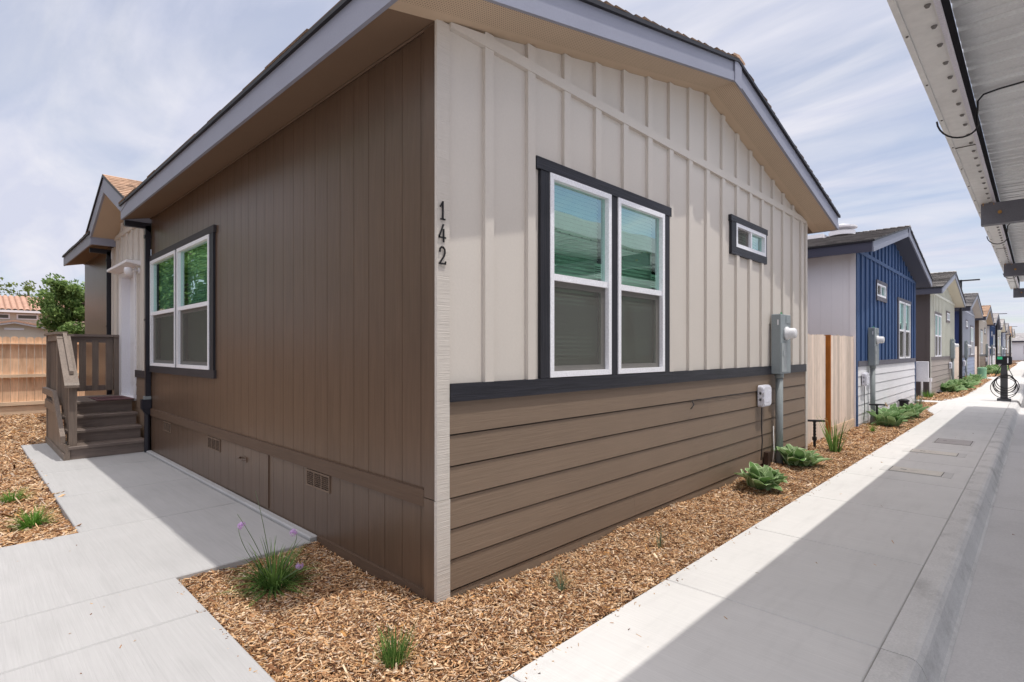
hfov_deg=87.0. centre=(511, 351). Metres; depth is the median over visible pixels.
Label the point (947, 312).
window
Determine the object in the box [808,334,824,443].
cedar gate
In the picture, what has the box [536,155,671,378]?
window
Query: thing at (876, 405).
hose tap
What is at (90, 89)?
sky
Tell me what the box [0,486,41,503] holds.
grass tuft
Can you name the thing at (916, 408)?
broad leaf plant
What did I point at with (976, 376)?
broad leaf plant
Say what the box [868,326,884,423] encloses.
electric meter
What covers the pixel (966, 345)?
electric meter
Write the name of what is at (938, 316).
window
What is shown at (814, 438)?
hose tap
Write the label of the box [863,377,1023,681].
curb
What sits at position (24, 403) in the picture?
cedar fence
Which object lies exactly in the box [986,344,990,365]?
electric meter
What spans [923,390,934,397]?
grass tuft
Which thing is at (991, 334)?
house
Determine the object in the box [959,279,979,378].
street lamp
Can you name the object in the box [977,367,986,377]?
utility pedestal
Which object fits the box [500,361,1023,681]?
sidewalk
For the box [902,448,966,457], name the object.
utility cover
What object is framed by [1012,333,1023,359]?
end house
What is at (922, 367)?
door
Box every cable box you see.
[758,385,771,459]
[862,372,868,419]
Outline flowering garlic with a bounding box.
[212,491,322,606]
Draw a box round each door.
[107,259,140,400]
[917,362,927,380]
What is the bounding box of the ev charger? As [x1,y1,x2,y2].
[990,356,1019,400]
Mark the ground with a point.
(150, 437)
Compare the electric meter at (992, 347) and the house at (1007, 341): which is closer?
the electric meter at (992, 347)
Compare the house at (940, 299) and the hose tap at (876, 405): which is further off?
the house at (940, 299)
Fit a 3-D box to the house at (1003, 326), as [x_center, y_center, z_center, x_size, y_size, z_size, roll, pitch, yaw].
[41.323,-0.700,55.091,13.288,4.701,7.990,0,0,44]
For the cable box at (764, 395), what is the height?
0.955 m
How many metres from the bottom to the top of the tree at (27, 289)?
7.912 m
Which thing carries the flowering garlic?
on the mulch bed at (614, 558)
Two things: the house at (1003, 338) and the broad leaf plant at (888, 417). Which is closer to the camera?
the broad leaf plant at (888, 417)
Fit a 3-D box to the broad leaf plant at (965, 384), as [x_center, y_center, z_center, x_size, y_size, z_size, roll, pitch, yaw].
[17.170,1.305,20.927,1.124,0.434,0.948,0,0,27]
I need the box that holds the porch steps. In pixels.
[42,332,143,460]
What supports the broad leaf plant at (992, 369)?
on the mulch bed at (993, 375)
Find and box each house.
[0,295,84,329]
[62,0,840,607]
[808,224,932,426]
[916,271,965,395]
[954,293,983,377]
[975,305,993,367]
[987,313,1000,364]
[995,319,1005,365]
[1001,323,1009,355]
[1006,326,1012,355]
[1009,329,1014,356]
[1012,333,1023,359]
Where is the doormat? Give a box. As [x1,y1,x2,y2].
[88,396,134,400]
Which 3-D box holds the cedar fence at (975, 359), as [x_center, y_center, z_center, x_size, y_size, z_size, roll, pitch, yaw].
[27.534,0.650,32.095,0.019,1.901,3.200,0,0,44]
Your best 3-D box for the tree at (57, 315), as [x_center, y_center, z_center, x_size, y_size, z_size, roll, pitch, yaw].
[-17.922,-0.767,22.360,3.150,4.668,2.644,0,0,-14]
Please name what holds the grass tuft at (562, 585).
on the mulch bed at (614, 558)
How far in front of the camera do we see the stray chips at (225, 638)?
2.81 m
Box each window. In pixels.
[0,313,9,318]
[16,314,37,319]
[149,224,215,378]
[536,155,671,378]
[728,214,767,264]
[876,279,887,302]
[897,297,910,358]
[935,311,941,356]
[946,311,949,322]
[970,325,973,354]
[981,329,982,353]
[993,334,994,353]
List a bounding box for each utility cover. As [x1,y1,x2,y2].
[880,465,953,478]
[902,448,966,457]
[932,438,974,445]
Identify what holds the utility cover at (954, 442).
on the sidewalk
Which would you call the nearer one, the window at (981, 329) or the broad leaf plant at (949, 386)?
the broad leaf plant at (949, 386)
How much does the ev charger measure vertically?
1.370 m
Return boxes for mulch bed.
[0,412,81,547]
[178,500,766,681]
[688,447,866,516]
[808,401,937,455]
[916,378,990,400]
[987,364,1016,376]
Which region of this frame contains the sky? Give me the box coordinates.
[0,0,1023,332]
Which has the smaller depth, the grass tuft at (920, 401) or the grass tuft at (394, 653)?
the grass tuft at (394, 653)
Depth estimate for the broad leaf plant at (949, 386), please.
19.82 m
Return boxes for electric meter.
[771,312,796,464]
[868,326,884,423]
[950,339,958,379]
[964,341,970,376]
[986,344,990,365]
[991,345,994,364]
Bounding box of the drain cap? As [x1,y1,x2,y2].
[898,399,909,406]
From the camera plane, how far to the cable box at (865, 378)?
10.94 m
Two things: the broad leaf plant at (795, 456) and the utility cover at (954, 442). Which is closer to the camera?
the broad leaf plant at (795, 456)
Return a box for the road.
[944,407,1023,681]
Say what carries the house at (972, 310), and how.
on the ground
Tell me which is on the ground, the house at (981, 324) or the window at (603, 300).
the house at (981, 324)
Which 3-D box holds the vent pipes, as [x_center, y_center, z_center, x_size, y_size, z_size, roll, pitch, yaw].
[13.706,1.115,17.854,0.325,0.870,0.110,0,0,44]
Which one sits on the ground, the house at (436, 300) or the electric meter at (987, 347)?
the house at (436, 300)
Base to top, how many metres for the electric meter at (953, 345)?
2.180 m
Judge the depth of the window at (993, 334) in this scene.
44.32 m
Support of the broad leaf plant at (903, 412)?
on the mulch bed at (862, 438)
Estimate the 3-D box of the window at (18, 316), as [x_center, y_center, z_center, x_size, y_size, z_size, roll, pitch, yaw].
[-31.849,-2.250,35.446,0.060,0.360,1.060,0,0,44]
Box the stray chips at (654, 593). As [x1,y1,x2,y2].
[513,441,893,681]
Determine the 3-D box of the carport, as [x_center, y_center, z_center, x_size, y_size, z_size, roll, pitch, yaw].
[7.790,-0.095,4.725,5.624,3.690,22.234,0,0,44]
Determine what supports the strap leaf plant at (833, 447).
on the mulch bed at (862, 438)
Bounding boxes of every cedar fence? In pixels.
[0,336,84,415]
[824,335,853,437]
[954,347,958,378]
[975,346,976,373]
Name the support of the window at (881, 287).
in the house at (860, 283)
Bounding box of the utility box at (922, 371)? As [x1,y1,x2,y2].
[916,361,928,381]
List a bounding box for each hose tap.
[808,418,827,445]
[869,403,887,424]
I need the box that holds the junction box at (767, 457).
[764,451,770,465]
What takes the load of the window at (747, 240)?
in the house at (436, 300)
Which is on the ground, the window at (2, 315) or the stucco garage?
the stucco garage
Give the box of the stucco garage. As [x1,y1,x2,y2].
[0,320,56,378]
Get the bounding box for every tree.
[0,277,40,310]
[27,273,84,336]
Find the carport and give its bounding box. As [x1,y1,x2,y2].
[887,0,1023,297]
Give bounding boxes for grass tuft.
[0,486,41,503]
[2,502,59,530]
[360,618,418,668]
[542,567,578,590]
[654,526,667,547]
[913,394,925,405]
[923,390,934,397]
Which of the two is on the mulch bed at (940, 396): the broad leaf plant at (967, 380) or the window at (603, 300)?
the broad leaf plant at (967, 380)
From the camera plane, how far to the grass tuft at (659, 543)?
4.21 m
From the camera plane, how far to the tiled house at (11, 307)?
35.47 m
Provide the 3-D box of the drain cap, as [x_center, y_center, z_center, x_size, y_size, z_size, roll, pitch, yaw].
[10.040,1.395,13.816,0.240,0.350,0.234,0,0,44]
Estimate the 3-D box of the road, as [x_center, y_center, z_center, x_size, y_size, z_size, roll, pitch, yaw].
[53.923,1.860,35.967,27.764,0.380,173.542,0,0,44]
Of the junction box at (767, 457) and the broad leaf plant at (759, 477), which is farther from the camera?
the junction box at (767, 457)
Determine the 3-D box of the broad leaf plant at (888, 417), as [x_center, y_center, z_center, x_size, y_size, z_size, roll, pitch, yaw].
[7.650,1.356,10.982,0.720,0.344,0.834,0,0,44]
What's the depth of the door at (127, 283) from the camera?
9.36 m
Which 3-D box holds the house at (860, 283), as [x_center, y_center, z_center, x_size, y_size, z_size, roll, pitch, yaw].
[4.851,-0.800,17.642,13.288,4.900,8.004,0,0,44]
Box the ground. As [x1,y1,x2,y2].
[10,360,1022,449]
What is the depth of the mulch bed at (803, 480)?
5.99 m
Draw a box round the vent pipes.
[921,378,931,395]
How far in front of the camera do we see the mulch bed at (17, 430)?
6.78 m
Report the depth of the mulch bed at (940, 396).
18.60 m
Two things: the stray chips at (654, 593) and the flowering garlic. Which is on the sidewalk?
the stray chips at (654, 593)
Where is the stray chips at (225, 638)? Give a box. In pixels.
[177,583,257,672]
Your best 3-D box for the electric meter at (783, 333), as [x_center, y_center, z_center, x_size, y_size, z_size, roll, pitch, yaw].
[3.667,0.560,7.233,0.251,2.180,0.486,0,0,44]
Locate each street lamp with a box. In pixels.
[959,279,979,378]
[996,313,1006,356]
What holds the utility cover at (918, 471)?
on the sidewalk
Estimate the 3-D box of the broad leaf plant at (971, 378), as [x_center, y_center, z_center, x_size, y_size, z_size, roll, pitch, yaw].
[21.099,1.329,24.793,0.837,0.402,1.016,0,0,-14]
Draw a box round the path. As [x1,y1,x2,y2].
[0,441,316,681]
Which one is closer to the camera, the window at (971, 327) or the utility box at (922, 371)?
the utility box at (922, 371)
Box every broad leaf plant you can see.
[734,462,787,490]
[772,444,831,466]
[866,409,909,425]
[878,403,918,419]
[898,402,928,417]
[940,381,967,391]
[946,379,975,387]
[954,378,978,385]
[963,376,980,382]
[967,373,985,379]
[981,365,1007,374]
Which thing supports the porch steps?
on the path
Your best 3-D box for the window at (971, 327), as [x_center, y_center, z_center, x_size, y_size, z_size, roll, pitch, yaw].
[25.127,-0.597,29.491,0.064,1.587,1.970,0,0,44]
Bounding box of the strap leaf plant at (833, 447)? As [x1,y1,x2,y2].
[817,415,849,451]
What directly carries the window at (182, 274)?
in the house at (436, 300)
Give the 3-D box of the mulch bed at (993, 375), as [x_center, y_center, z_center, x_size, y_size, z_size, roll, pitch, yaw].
[41.411,1.535,45.873,1.628,0.516,40.967,0,0,44]
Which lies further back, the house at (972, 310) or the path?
the house at (972, 310)
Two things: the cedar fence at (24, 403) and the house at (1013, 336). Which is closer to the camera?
the cedar fence at (24, 403)
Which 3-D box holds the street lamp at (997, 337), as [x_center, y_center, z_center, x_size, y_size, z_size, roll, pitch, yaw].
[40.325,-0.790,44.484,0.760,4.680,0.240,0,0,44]
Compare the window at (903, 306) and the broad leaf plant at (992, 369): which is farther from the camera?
the broad leaf plant at (992, 369)
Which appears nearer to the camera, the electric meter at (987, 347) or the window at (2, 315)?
the window at (2, 315)
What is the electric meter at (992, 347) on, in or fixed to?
attached to the house at (991, 334)

